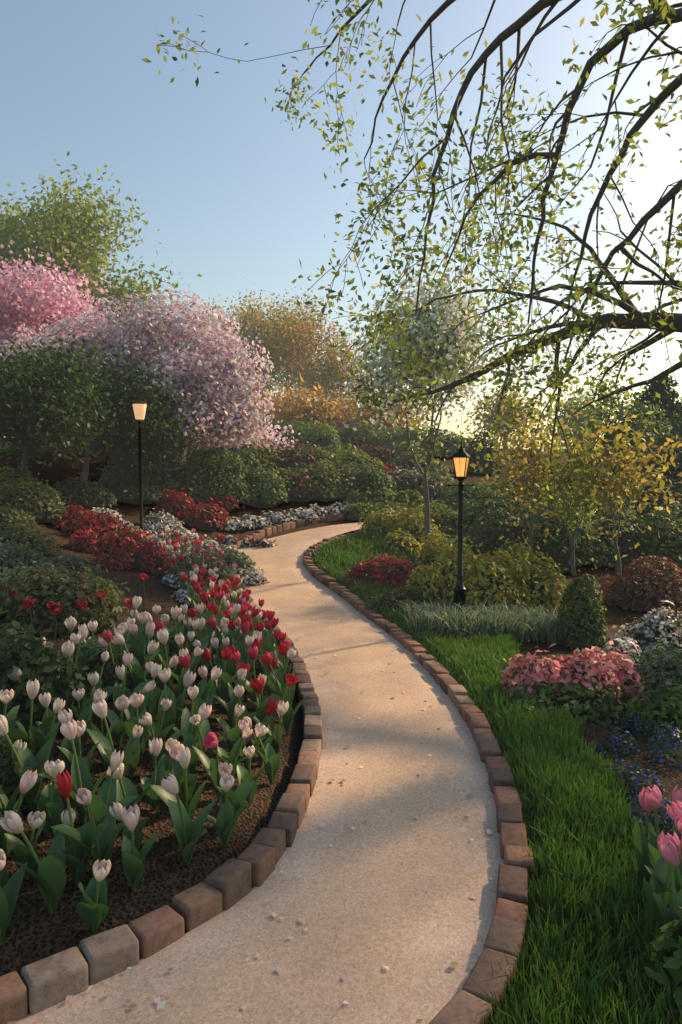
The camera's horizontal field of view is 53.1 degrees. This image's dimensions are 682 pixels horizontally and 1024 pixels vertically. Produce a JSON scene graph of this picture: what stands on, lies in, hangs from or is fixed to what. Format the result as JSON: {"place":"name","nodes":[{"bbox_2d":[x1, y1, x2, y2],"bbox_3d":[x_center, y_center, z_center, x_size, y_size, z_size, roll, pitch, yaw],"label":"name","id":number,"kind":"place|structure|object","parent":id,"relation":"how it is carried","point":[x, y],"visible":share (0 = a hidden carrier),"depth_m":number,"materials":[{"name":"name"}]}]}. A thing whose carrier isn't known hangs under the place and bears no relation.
{"place":"outdoors","nodes":[
{"label":"outdoors","id":0,"kind":"place"},
{"bbox_2d":[0,438,681,1023],"bbox_3d":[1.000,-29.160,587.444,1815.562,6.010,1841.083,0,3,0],"label":"terrain","id":1,"kind":"structure","parent":0,"point":[36,930],"depth_m":3.84,"materials":[{"name":"brown soil"}]},
{"bbox_2d":[132,402,146,532],"bbox_3d":[-3.375,-0.662,11.496,0.248,2.371,0.248,0,3,0],"label":"slim lamp post","id":2,"kind":"object","parent":1,"relation":"on","point":[139,408],"visible":0.91,"depth_m":11.45,"materials":[{"name":"metal"}]},
{"bbox_2d":[16,507,503,1023],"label":"path gravel","id":3,"kind":"structure","parent":1,"relation":"on","point":[392,883],"depth_m":3.05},
{"bbox_2d":[7,589,491,1023],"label":"fallen petals","id":4,"kind":"object","parent":3,"relation":"on","point":[277,969],"visible":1,"depth_m":2.74,"materials":[{"name":"pink plant"}]},
{"bbox_2d":[0,495,534,1023],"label":"kerb blocks","id":5,"kind":"structure","parent":1,"relation":"on","point":[74,971],"depth_m":2.85,"materials":[{"name":"brown stone"}]},
{"bbox_2d":[0,0,681,499],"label":"tree","id":6,"kind":"object","parent":1,"relation":"on","point":[207,357],"depth_m":12.58,"materials":[{"name":"green plant"}]},
{"bbox_2d":[0,525,681,954],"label":"tulip","id":7,"kind":"object","parent":1,"relation":"on","point":[72,849],"depth_m":3.59,"materials":[{"name":"plant"}]},
{"bbox_2d":[0,366,681,1013],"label":"shrub","id":8,"kind":"object","parent":1,"relation":"on","point":[320,498],"visible":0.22,"depth_m":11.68,"materials":[{"name":"green plant"}]},
{"bbox_2d":[8,458,681,834],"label":"bed flowers","id":9,"kind":"object","parent":1,"relation":"on","point":[528,670],"visible":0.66,"depth_m":9.14,"materials":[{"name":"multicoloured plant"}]},
{"bbox_2d":[141,0,681,563],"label":"tree leaves","id":10,"kind":"object","parent":1,"relation":"on","point":[299,392],"visible":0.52,"depth_m":8.86,"materials":[{"name":"green plant"}]},
{"bbox_2d":[195,289,645,584],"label":"light tree branches","id":11,"kind":"object","parent":1,"relation":"on","point":[427,525],"visible":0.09,"depth_m":11.47,"materials":[{"name":"brown plant"}]},
{"bbox_2d":[448,440,473,610],"bbox_3d":[1.403,0.254,8.013,0.201,2.218,0.417,2,3,27],"label":"lamp post","id":12,"kind":"object","parent":1,"relation":"on","point":[461,457],"visible":0.89,"depth_m":7.98,"materials":[{"name":"metal"}]},
{"bbox_2d":[390,597,574,646],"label":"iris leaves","id":13,"kind":"object","parent":1,"relation":"on","point":[529,626],"visible":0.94,"depth_m":7.42,"materials":[{"name":"green plant"}]},
{"bbox_2d":[311,481,681,1023],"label":"grass","id":14,"kind":"structure","parent":1,"relation":"on","point":[565,769],"depth_m":3.09,"materials":[{"name":"green plant"}]},
{"bbox_2d":[0,0,681,448],"label":"sky","id":15,"kind":"structure","parent":0,"point":[232,193],"materials":[{"name":"blue"}]}
]}

